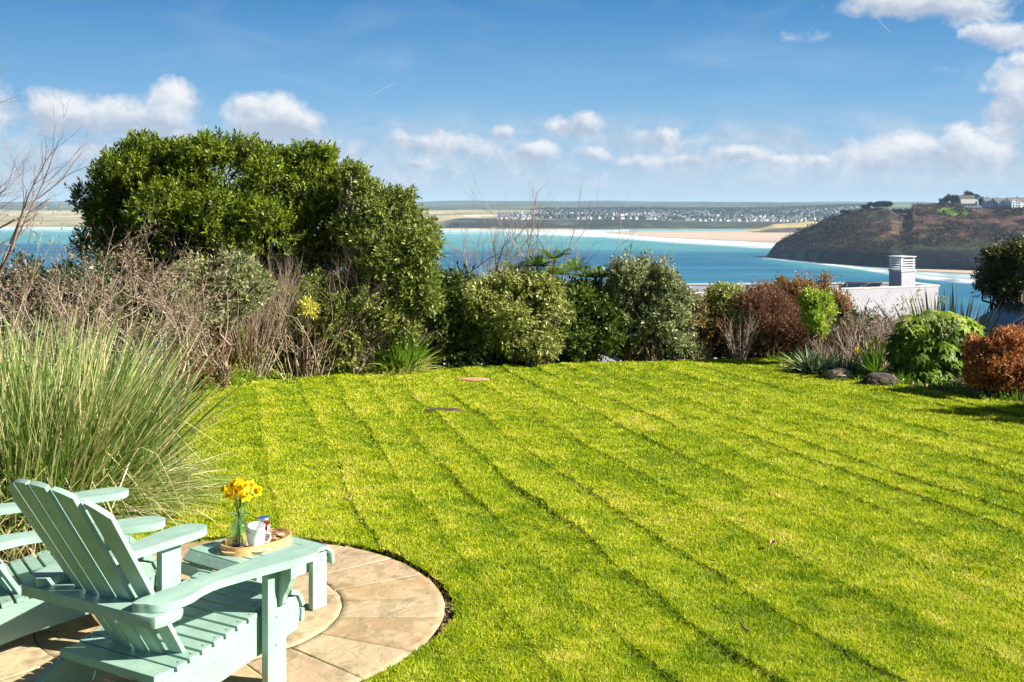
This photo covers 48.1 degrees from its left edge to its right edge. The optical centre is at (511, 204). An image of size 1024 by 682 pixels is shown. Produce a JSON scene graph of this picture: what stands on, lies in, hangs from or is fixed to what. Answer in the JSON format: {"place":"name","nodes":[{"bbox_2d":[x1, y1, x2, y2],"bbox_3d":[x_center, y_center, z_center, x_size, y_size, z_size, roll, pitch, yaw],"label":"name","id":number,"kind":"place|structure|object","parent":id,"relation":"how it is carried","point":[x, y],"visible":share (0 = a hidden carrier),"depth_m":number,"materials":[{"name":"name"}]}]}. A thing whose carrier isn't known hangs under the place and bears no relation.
{"place":"outdoors","nodes":[
{"label":"outdoors","id":0,"kind":"place"},
{"bbox_2d":[0,540,444,681],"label":"patio","id":1,"kind":"structure","parent":0,"point":[392,610],"depth_m":5.65,"materials":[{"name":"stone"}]},
{"bbox_2d":[0,487,164,644],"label":"adirondack chair","id":2,"kind":"object","parent":1,"relation":"on","point":[21,616],"visible":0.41,"depth_m":5.46,"materials":[{"name":"wood"}]},
{"bbox_2d":[8,478,318,681],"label":"adirondack chair","id":3,"kind":"object","parent":1,"relation":"on","point":[201,625],"visible":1,"depth_m":4.72,"materials":[{"name":"wood"}]},
{"bbox_2d":[181,536,334,609],"bbox_3d":[-1.319,1.937,5.968,0.535,0.315,0.610,0,0,37],"label":"side table","id":4,"kind":"object","parent":1,"relation":"on","point":[209,556],"visible":0.31,"depth_m":5.92,"materials":[{"name":"wood"}]},
{"bbox_2d":[220,528,291,556],"bbox_3d":[-1.331,1.757,5.976,0.254,0.044,0.394,0,0,40],"label":"oval tray","id":5,"kind":"object","parent":4,"relation":"on","point":[227,548],"visible":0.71,"depth_m":5.86,"materials":[{"name":"brown wood"}]},
{"bbox_2d":[231,511,247,545],"bbox_3d":[-1.422,1.687,5.982,0.090,0.165,0.090,0,0,0],"label":"glass vase","id":6,"kind":"object","parent":5,"relation":"on","point":[239,527],"visible":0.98,"depth_m":5.95,"materials":[{"name":"green"}]},
{"bbox_2d":[221,483,237,513],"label":"daffodil","id":7,"kind":"object","parent":6,"relation":"in","point":[225,489],"visible":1,"depth_m":5.95,"materials":[{"name":"yellow plant"}]},
{"bbox_2d":[225,492,238,514],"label":"daffodil","id":8,"kind":"object","parent":6,"relation":"in","point":[231,496],"visible":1,"depth_m":5.93,"materials":[{"name":"yellow plant"}]},
{"bbox_2d":[231,484,243,514],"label":"daffodil","id":9,"kind":"object","parent":6,"relation":"in","point":[237,490],"visible":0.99,"depth_m":5.92,"materials":[{"name":"yellow plant"}]},
{"bbox_2d":[234,477,244,484],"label":"daffodil","id":10,"kind":"object","parent":6,"relation":"in","point":[237,480],"visible":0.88,"depth_m":6.00,"materials":[{"name":"yellow plant"}]},
{"bbox_2d":[239,482,249,511],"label":"daffodil","id":11,"kind":"object","parent":6,"relation":"in","point":[245,486],"visible":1,"depth_m":5.94,"materials":[{"name":"yellow plant"}]},
{"bbox_2d":[239,491,252,513],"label":"daffodil","id":12,"kind":"object","parent":6,"relation":"in","point":[246,496],"visible":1,"depth_m":5.92,"materials":[{"name":"yellow plant"}]},
{"bbox_2d":[241,480,255,513],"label":"daffodil","id":13,"kind":"object","parent":6,"relation":"in","point":[251,483],"visible":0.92,"depth_m":6.00,"materials":[{"name":"yellow plant"}]},
{"bbox_2d":[242,484,261,513],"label":"daffodil","id":14,"kind":"object","parent":6,"relation":"in","point":[256,490],"visible":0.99,"depth_m":5.96,"materials":[{"name":"yellow plant"}]},
{"bbox_2d":[257,515,269,534],"bbox_3d":[-1.334,1.722,6.156,0.068,0.095,0.068,0,0,0],"label":"jam jar","id":15,"kind":"object","parent":5,"relation":"on","point":[265,519],"visible":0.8,"depth_m":6.13,"materials":[{"name":"red"}]},
{"bbox_2d":[265,527,289,540],"bbox_3d":[-1.240,1.739,6.067,0.097,0.060,0.148,0,0,40],"label":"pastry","id":16,"kind":"object","parent":5,"relation":"on","point":[279,533],"visible":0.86,"depth_m":6.03,"materials":[{"name":"brown"}]},
{"bbox_3d":[-1.299,1.763,5.871,0.116,0.013,0.116,0,0,0],"label":"saucer","id":17,"kind":"object","parent":5,"relation":"on","visible":0},
{"bbox_2d":[246,530,271,546],"bbox_3d":[-1.306,1.716,5.877,0.100,0.095,0.115,0,0,38],"label":"cup","id":18,"kind":"object","parent":17,"relation":"on","point":[252,540],"visible":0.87,"depth_m":5.84,"materials":[{"name":"ceramic"}]},
{"bbox_2d":[248,521,264,535],"bbox_3d":[-1.316,1.673,5.872,0.089,0.084,0.116,-5,15,-39],"label":"cup","id":19,"kind":"object","parent":18,"relation":"on","point":[256,528],"visible":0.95,"depth_m":5.86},
{"bbox_2d":[0,200,979,229],"bbox_3d":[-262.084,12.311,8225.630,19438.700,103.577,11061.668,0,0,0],"label":"hills","id":20,"kind":"structure","parent":0,"point":[446,218],"depth_m":4014.57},
{"bbox_2d":[497,206,873,221],"bbox_3d":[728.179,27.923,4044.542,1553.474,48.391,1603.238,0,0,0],"label":"distant houses","id":21,"kind":"structure","parent":20,"relation":"on","point":[762,218],"depth_m":3598.63,"materials":[{"name":"grey stone"}]},
{"bbox_2d":[530,203,888,221],"bbox_3d":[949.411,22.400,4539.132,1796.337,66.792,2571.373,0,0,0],"label":"distant trees","id":22,"kind":"object","parent":20,"relation":"on","point":[733,210],"visible":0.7,"depth_m":4148.28,"materials":[{"name":"green plant"}]},
{"bbox_2d":[0,227,1020,389],"bbox_3d":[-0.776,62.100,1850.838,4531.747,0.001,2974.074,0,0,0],"label":"bay water","id":23,"kind":"structure","parent":0,"point":[712,261],"depth_m":1410.07,"materials":[{"name":"liquid"}]},
{"bbox_2d":[0,357,1023,681],"bbox_3d":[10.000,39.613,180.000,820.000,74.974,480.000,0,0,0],"label":"ground","id":24,"kind":"structure","parent":0,"point":[28,553],"depth_m":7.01,"materials":[{"name":"green plant"}]},
{"bbox_2d":[0,52,100,329],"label":"bare tree","id":25,"kind":"object","parent":24,"relation":"on","point":[16,234],"visible":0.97,"depth_m":12.03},
{"bbox_2d":[6,234,174,400],"bbox_3d":[-3.610,1.186,9.986,1.604,1.910,1.513,0,0,0],"label":"lichened stem shrub","id":26,"kind":"object","parent":24,"relation":"on","point":[110,333],"visible":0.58,"depth_m":10.14,"materials":[{"name":"plant"}]},
{"bbox_2d":[0,246,182,380],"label":"dark hedge","id":27,"kind":"object","parent":24,"relation":"on","point":[71,264],"visible":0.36,"depth_m":12.71,"materials":[{"name":"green plant"}]},
{"bbox_2d":[0,464,198,563],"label":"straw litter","id":28,"kind":"object","parent":24,"relation":"on","point":[35,549],"visible":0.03,"depth_m":6.94,"materials":[{"name":"brown plant"}]},
{"bbox_2d":[0,187,221,377],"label":"bare shrub","id":29,"kind":"object","parent":24,"relation":"on","point":[50,286],"visible":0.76,"depth_m":10.76,"materials":[{"name":"brown plant"}]},
{"bbox_2d":[66,194,162,381],"bbox_3d":[-5.376,1.879,15.605,1.577,4.237,1.025,0,0,0],"label":"laurel bush","id":30,"kind":"object","parent":24,"relation":"on","point":[80,234],"visible":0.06,"depth_m":15.71,"materials":[{"name":"green plant"}]},
{"bbox_2d":[0,185,256,397],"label":"bare shrub","id":31,"kind":"object","parent":24,"relation":"on","point":[122,317],"visible":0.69,"depth_m":11.27,"materials":[{"name":"brown plant"}]},
{"bbox_2d":[88,271,190,391],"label":"dark hedge","id":32,"kind":"object","parent":24,"relation":"on","point":[125,328],"visible":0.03,"depth_m":15.11,"materials":[{"name":"brown plant"}]},
{"bbox_2d":[0,292,283,562],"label":"pampas grass","id":33,"kind":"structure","parent":24,"relation":"on","point":[112,431],"depth_m":7.55,"materials":[{"name":"plant"}]},
{"bbox_2d":[11,202,272,421],"bbox_3d":[-3.919,1.112,11.864,3.277,2.340,2.950,0,0,43],"label":"bare shrub","id":34,"kind":"object","parent":24,"relation":"on","point":[160,310],"visible":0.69,"depth_m":11.67,"materials":[{"name":"brown plant"}]},
{"bbox_2d":[102,328,265,401],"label":"red twig shrub","id":35,"kind":"object","parent":24,"relation":"on","point":[185,367],"visible":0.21,"depth_m":12.38,"materials":[{"name":"plant"}]},
{"bbox_2d":[148,314,261,396],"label":"red twig shrub","id":36,"kind":"object","parent":24,"relation":"on","point":[232,353],"visible":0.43,"depth_m":12.90,"materials":[{"name":"plant"}]},
{"bbox_2d":[148,244,279,389],"bbox_3d":[-3.377,1.296,13.106,1.470,1.709,1.053,0,0,0],"label":"elaeagnus shrub","id":37,"kind":"object","parent":24,"relation":"on","point":[241,266],"visible":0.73,"depth_m":12.94,"materials":[{"name":"plant"}]},
{"bbox_2d":[64,124,382,390],"bbox_3d":[-3.742,1.043,14.724,4.316,4.166,2.191,0,0,0],"label":"laurel bush","id":38,"kind":"object","parent":24,"relation":"on","point":[288,196],"visible":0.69,"depth_m":14.51,"materials":[{"name":"green plant"}]},
{"bbox_2d":[208,306,265,370],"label":"leafy shrub","id":39,"kind":"object","parent":24,"relation":"on","point":[230,355],"visible":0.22,"depth_m":13.60,"materials":[{"name":"brown plant"}]},
{"bbox_2d":[213,238,322,376],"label":"upright twig shrub","id":40,"kind":"object","parent":24,"relation":"on","point":[257,327],"visible":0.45,"depth_m":13.61,"materials":[{"name":"plant"}]},
{"bbox_2d":[201,349,350,389],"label":"ivy","id":41,"kind":"object","parent":24,"relation":"on","point":[237,378],"visible":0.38,"depth_m":13.69,"materials":[{"name":"green plant"}]},
{"bbox_2d":[245,297,346,379],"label":"bare shrub","id":42,"kind":"object","parent":24,"relation":"on","point":[281,368],"visible":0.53,"depth_m":13.69,"materials":[{"name":"plant"}]},
{"bbox_2d":[293,295,320,376],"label":"yellow flower shrub","id":43,"kind":"object","parent":24,"relation":"on","point":[307,311],"visible":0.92,"depth_m":13.70,"materials":[{"name":"brown plant"}]},
{"bbox_2d":[249,262,376,376],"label":"leafy shrub","id":44,"kind":"object","parent":24,"relation":"on","point":[333,307],"visible":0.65,"depth_m":13.91,"materials":[{"name":"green plant"}]},
{"bbox_2d":[249,237,385,376],"bbox_3d":[-2.554,1.238,13.896,2.005,1.825,2.316,0,0,-34],"label":"bare shrub","id":45,"kind":"object","parent":24,"relation":"on","point":[339,333],"visible":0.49,"depth_m":13.84,"materials":[{"name":"plant"}]},
{"bbox_2d":[256,218,391,357],"bbox_3d":[-2.212,1.165,14.340,2.429,2.012,1.976,0,0,-28],"label":"bare shrub","id":46,"kind":"object","parent":24,"relation":"on","point":[344,290],"visible":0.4,"depth_m":13.99,"materials":[{"name":"plant"}]},
{"bbox_2d":[237,263,430,351],"bbox_3d":[-2.480,1.657,14.850,2.738,1.978,1.900,0,0,29],"label":"dark hedge","id":47,"kind":"object","parent":24,"relation":"on","point":[417,337],"visible":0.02,"depth_m":14.57,"materials":[{"name":"green plant"}]},
{"bbox_2d":[289,327,394,374],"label":"variegated shrub","id":48,"kind":"object","parent":24,"relation":"on","point":[344,362],"visible":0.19,"depth_m":14.12,"materials":[{"name":"green plant"}]},
{"bbox_2d":[326,313,443,371],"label":"dry twig shrub","id":49,"kind":"object","parent":24,"relation":"on","point":[387,334],"visible":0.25,"depth_m":14.10,"materials":[{"name":"brown plant"}]},
{"bbox_2d":[322,156,450,374],"bbox_3d":[-1.579,0.763,14.255,1.660,2.771,1.158,0,0,0],"label":"elaeagnus tree","id":50,"kind":"object","parent":24,"relation":"on","point":[402,245],"visible":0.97,"depth_m":14.10,"materials":[{"name":"green plant"}]},
{"bbox_2d":[337,543,455,680],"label":"patio edge litter","id":51,"kind":"object","parent":24,"relation":"on","point":[448,603],"visible":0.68,"depth_m":6.01,"materials":[{"name":"brown plant"}]},
{"bbox_2d":[360,331,452,375],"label":"strappy clump","id":52,"kind":"object","parent":24,"relation":"on","point":[407,361],"visible":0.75,"depth_m":14.25,"materials":[{"name":"green plant"}]},
{"bbox_2d":[426,408,462,412],"bbox_3d":[-0.689,2.109,11.621,0.394,0.062,0.276,0,0,0],"label":"stepping stone","id":53,"kind":"object","parent":24,"relation":"on","point":[457,410],"visible":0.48,"depth_m":11.65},
{"bbox_2d":[414,269,482,368],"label":"leafy shrub","id":54,"kind":"object","parent":24,"relation":"on","point":[451,284],"visible":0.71,"depth_m":14.76,"materials":[{"name":"green plant"}]},
{"bbox_2d":[185,355,718,393],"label":"border leaf litter","id":55,"kind":"object","parent":24,"relation":"on","point":[533,365],"visible":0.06,"depth_m":15.26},
{"bbox_2d":[420,260,524,369],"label":"dark hedge","id":56,"kind":"object","parent":24,"relation":"on","point":[466,360],"visible":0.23,"depth_m":14.88,"materials":[{"name":"green plant"}]},
{"bbox_2d":[457,377,489,381],"bbox_3d":[-0.461,2.104,13.723,0.392,0.052,0.235,0,0,0],"label":"stepping stone","id":57,"kind":"object","parent":24,"relation":"on","point":[474,379],"visible":0.49,"depth_m":13.68,"materials":[{"name":"stone"}]},
{"bbox_2d":[437,181,577,320],"bbox_3d":[-0.485,1.324,16.846,3.310,3.600,3.892,0,0,27],"label":"leafless tree","id":58,"kind":"object","parent":24,"relation":"on","point":[495,253],"visible":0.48,"depth_m":16.62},
{"bbox_2d":[446,263,577,365],"bbox_3d":[-0.221,1.471,15.146,1.964,1.406,1.446,0,0,28],"label":"variegated tree","id":59,"kind":"object","parent":24,"relation":"on","point":[512,306],"visible":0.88,"depth_m":14.87,"materials":[{"name":"green plant"}]},
{"bbox_2d":[497,247,576,364],"bbox_3d":[0.350,1.352,15.295,1.109,1.602,0.830,0,0,0],"label":"mahonia","id":60,"kind":"object","parent":24,"relation":"on","point":[538,259],"visible":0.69,"depth_m":15.24,"materials":[{"name":"green plant"}]},
{"bbox_2d":[523,271,618,364],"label":"dark hedge","id":61,"kind":"object","parent":24,"relation":"on","point":[596,283],"visible":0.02,"depth_m":15.79,"materials":[{"name":"green plant"}]},
{"bbox_2d":[472,172,684,361],"bbox_3d":[1.147,1.284,17.244,2.789,3.700,2.772,0,0,27],"label":"leafless tree","id":62,"kind":"object","parent":24,"relation":"on","point":[528,243],"visible":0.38,"depth_m":17.07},
{"bbox_2d":[560,257,612,301],"bbox_3d":[1.081,1.520,15.855,1.066,1.605,0.841,0,0,0],"label":"mahonia","id":63,"kind":"object","parent":24,"relation":"on","point":[598,273],"visible":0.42,"depth_m":15.76,"materials":[{"name":"green plant"}]},
{"bbox_2d":[552,273,635,362],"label":"leafy shrub","id":64,"kind":"object","parent":24,"relation":"on","point":[584,341],"visible":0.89,"depth_m":15.33,"materials":[{"name":"green plant"}]},
{"bbox_2d":[587,244,714,361],"bbox_3d":[1.776,1.367,15.609,2.060,1.709,1.130,0,0,0],"label":"silver variegated tree","id":65,"kind":"object","parent":24,"relation":"on","point":[652,295],"visible":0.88,"depth_m":15.44,"materials":[{"name":"green plant"}]},
{"bbox_2d":[613,285,806,360],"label":"dark hedge","id":66,"kind":"object","parent":24,"relation":"on","point":[721,356],"visible":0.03,"depth_m":16.02,"materials":[{"name":"brown plant"}]},
{"bbox_2d":[677,293,749,359],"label":"rusty hedge plant","id":67,"kind":"object","parent":24,"relation":"on","point":[715,331],"visible":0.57,"depth_m":15.69,"materials":[{"name":"brown plant"}]},
{"bbox_2d":[702,280,756,358],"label":"variegated shrub","id":68,"kind":"object","parent":24,"relation":"on","point":[720,294],"visible":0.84,"depth_m":15.74,"materials":[{"name":"green plant"}]},
{"bbox_2d":[716,301,768,358],"bbox_3d":[3.133,1.714,15.566,0.738,0.842,0.631,0,0,28],"label":"pale twig fan","id":69,"kind":"object","parent":24,"relation":"on","point":[735,344],"visible":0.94,"depth_m":15.55},
{"bbox_2d":[550,282,939,361],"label":"white building","id":70,"kind":"structure","parent":24,"relation":"on","point":[866,291],"depth_m":41.22,"materials":[{"name":"paint"}]},
{"bbox_2d":[888,255,916,287],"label":"chimney stack","id":71,"kind":"object","parent":70,"relation":"on","point":[901,276],"visible":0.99,"depth_m":42.38,"materials":[{"name":"white paint"}]},
{"bbox_2d":[757,348,802,359],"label":"daffodil leaf clump","id":72,"kind":"object","parent":24,"relation":"on","point":[768,357],"visible":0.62,"depth_m":15.52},
{"bbox_2d":[727,280,865,361],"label":"russet twig bush","id":73,"kind":"object","parent":24,"relation":"on","point":[770,301],"visible":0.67,"depth_m":15.65,"materials":[{"name":"plant"}]},
{"bbox_2d":[752,268,864,361],"bbox_3d":[4.099,1.613,16.247,1.909,1.436,0.882,0,0,0],"label":"rusty escallonia","id":74,"kind":"object","parent":24,"relation":"on","point":[797,286],"visible":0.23,"depth_m":16.10,"materials":[{"name":"brown plant"}]},
{"bbox_2d":[771,344,854,374],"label":"strap tussock","id":75,"kind":"object","parent":24,"relation":"on","point":[807,364],"visible":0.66,"depth_m":14.23,"materials":[{"name":"plant"}]},
{"bbox_2d":[795,284,841,356],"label":"lime green shrub","id":76,"kind":"object","parent":24,"relation":"on","point":[817,307],"visible":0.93,"depth_m":14.93,"materials":[{"name":"green plant"}]},
{"bbox_2d":[822,368,852,378],"bbox_3d":[3.944,2.084,13.852,0.371,0.221,0.258,0,0,0],"label":"rock","id":77,"kind":"object","parent":24,"relation":"on","point":[837,372],"visible":0.52,"depth_m":13.76,"materials":[{"name":"stone"}]},
{"bbox_2d":[807,332,868,364],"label":"dry seedheads","id":78,"kind":"object","parent":24,"relation":"on","point":[847,350],"visible":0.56,"depth_m":14.61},
{"bbox_2d":[798,299,894,360],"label":"shrub","id":79,"kind":"object","parent":24,"relation":"on","point":[856,315],"visible":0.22,"depth_m":15.83,"materials":[{"name":"brown plant"}]},
{"bbox_2d":[826,300,867,366],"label":"slender bare shrub","id":80,"kind":"object","parent":24,"relation":"on","point":[854,333],"visible":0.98,"depth_m":14.23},
{"bbox_2d":[815,351,881,375],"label":"strap tussock","id":81,"kind":"object","parent":24,"relation":"on","point":[850,366],"visible":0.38,"depth_m":14.10,"materials":[{"name":"plant"}]},
{"bbox_2d":[841,363,866,377],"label":"daffodil leaf clump","id":82,"kind":"object","parent":24,"relation":"on","point":[860,371],"visible":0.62,"depth_m":13.85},
{"bbox_2d":[825,291,923,366],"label":"pinkish twig shrub","id":83,"kind":"object","parent":24,"relation":"on","point":[879,320],"visible":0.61,"depth_m":15.34,"materials":[{"name":"plant"}]},
{"bbox_2d":[845,341,906,372],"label":"yucca","id":84,"kind":"object","parent":24,"relation":"on","point":[873,361],"visible":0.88,"depth_m":13.70,"materials":[{"name":"green plant"}]},
{"bbox_2d":[859,372,899,385],"bbox_3d":[4.275,2.078,13.346,0.462,0.257,0.317,0,0,-11],"label":"rock","id":85,"kind":"object","parent":24,"relation":"on","point":[873,378],"visible":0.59,"depth_m":13.26,"materials":[{"name":"stone"}]},
{"bbox_2d":[787,357,1013,401],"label":"weeds","id":86,"kind":"object","parent":24,"relation":"on","point":[949,383],"visible":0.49,"depth_m":13.03,"materials":[{"name":"green plant"}]},
{"bbox_2d":[779,359,1023,401],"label":"bed leaf litter","id":87,"kind":"object","parent":24,"relation":"on","point":[943,390],"visible":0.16,"depth_m":13.04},
{"bbox_2d":[892,370,915,384],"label":"daffodil leaf clump","id":88,"kind":"object","parent":24,"relation":"on","point":[900,378],"visible":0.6,"depth_m":13.40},
{"bbox_2d":[886,340,970,378],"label":"leafy shrub","id":89,"kind":"object","parent":24,"relation":"on","point":[895,367],"visible":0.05,"depth_m":14.20,"materials":[{"name":"green plant"}]},
{"bbox_2d":[880,289,984,383],"bbox_3d":[5.092,1.596,13.816,1.310,1.218,0.808,0,0,-16],"label":"fatsia","id":90,"kind":"object","parent":24,"relation":"on","point":[925,343],"visible":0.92,"depth_m":13.66,"materials":[{"name":"green plant"}]},
{"bbox_2d":[875,282,1004,338],"bbox_3d":[6.626,2.034,17.638,2.257,1.674,2.556,0,0,0],"label":"phormium","id":91,"kind":"object","parent":24,"relation":"on","point":[951,308],"visible":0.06,"depth_m":17.53,"materials":[{"name":"green plant"}]},
{"bbox_2d":[957,321,1023,400],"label":"copper shrub","id":92,"kind":"object","parent":24,"relation":"on","point":[995,361],"visible":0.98,"depth_m":12.45,"materials":[{"name":"orange plant"}]},
{"bbox_2d":[969,232,1023,310],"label":"dark evergreen","id":93,"kind":"object","parent":24,"relation":"on","point":[1000,277],"visible":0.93,"depth_m":22.33,"materials":[{"name":"green plant"}]},
{"bbox_2d":[1000,385,1023,401],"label":"daffodil leaf clump","id":94,"kind":"object","parent":24,"relation":"on","point":[1015,396],"visible":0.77,"depth_m":12.27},
{"bbox_2d":[0,0,1023,202],"label":"sky","id":95,"kind":"structure","parent":0,"point":[659,100],"materials":[{"name":"blue"}]},
{"bbox_2d":[607,231,793,242],"bbox_3d":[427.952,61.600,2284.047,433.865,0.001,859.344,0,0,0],"label":"sand flat","id":96,"kind":"structure","parent":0,"point":[746,236],"depth_m":2315.93,"materials":[{"name":"sand"}]},
{"bbox_2d":[745,222,817,232],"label":"sand dunes","id":97,"kind":"structure","parent":0,"point":[783,228],"depth_m":2664.92,"materials":[{"name":"sand"}]},
{"bbox_2d":[766,203,1023,270],"bbox_3d":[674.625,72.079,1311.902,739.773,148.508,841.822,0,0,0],"label":"headland","id":98,"kind":"structure","parent":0,"point":[944,257],"depth_m":1240.51,"materials":[{"name":"plant"}]},
{"bbox_2d":[879,200,892,209],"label":"headland tree","id":99,"kind":"object","parent":98,"relation":"on","point":[886,204],"visible":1,"depth_m":1348.93,"materials":[{"name":"green plant"}]},
{"bbox_2d":[891,208,910,212],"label":"headland tree","id":100,"kind":"object","parent":98,"relation":"on","point":[899,210],"visible":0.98,"depth_m":1349.79,"materials":[{"name":"green plant"}]},
{"bbox_2d":[780,202,1023,252],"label":"gorse scrub","id":101,"kind":"object","parent":98,"relation":"on","point":[850,223],"visible":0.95,"depth_m":1256.02,"materials":[{"name":"brown plant"}]},
{"bbox_2d":[949,194,958,205],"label":"headland tree","id":102,"kind":"object","parent":98,"relation":"on","point":[954,198],"visible":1,"depth_m":1353.12,"materials":[{"name":"green plant"}]},
{"bbox_2d":[960,199,976,206],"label":"villa","id":103,"kind":"object","parent":98,"relation":"on","point":[968,202],"visible":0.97,"depth_m":1346.72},
{"bbox_2d":[963,190,979,199],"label":"headland tree","id":104,"kind":"object","parent":98,"relation":"on","point":[965,192],"visible":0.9,"depth_m":1380.88,"materials":[{"name":"green plant"}]},
{"bbox_2d":[980,197,992,207],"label":"hotel block","id":105,"kind":"structure","parent":98,"relation":"on","point":[987,202],"depth_m":1338.19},
{"bbox_2d":[992,197,1005,207],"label":"hotel block","id":106,"kind":"structure","parent":98,"relation":"on","point":[998,202],"depth_m":1331.95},
{"bbox_2d":[1004,196,1023,207],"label":"hotel block","id":107,"kind":"structure","parent":98,"relation":"on","point":[1014,202],"depth_m":1323.92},
{"bbox_2d":[916,269,981,272],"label":"cove beach","id":108,"kind":"structure","parent":0,"point":[955,271],"depth_m":1079.28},
{"label":"driveway","id":109,"kind":"structure","parent":0,"visible":0},
{"bbox_2d":[974,302,1023,337],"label":"parked car","id":110,"kind":"object","parent":109,"relation":"on","point":[1012,313],"visible":0.04,"depth_m":20.47,"materials":[{"name":"blue paint"}]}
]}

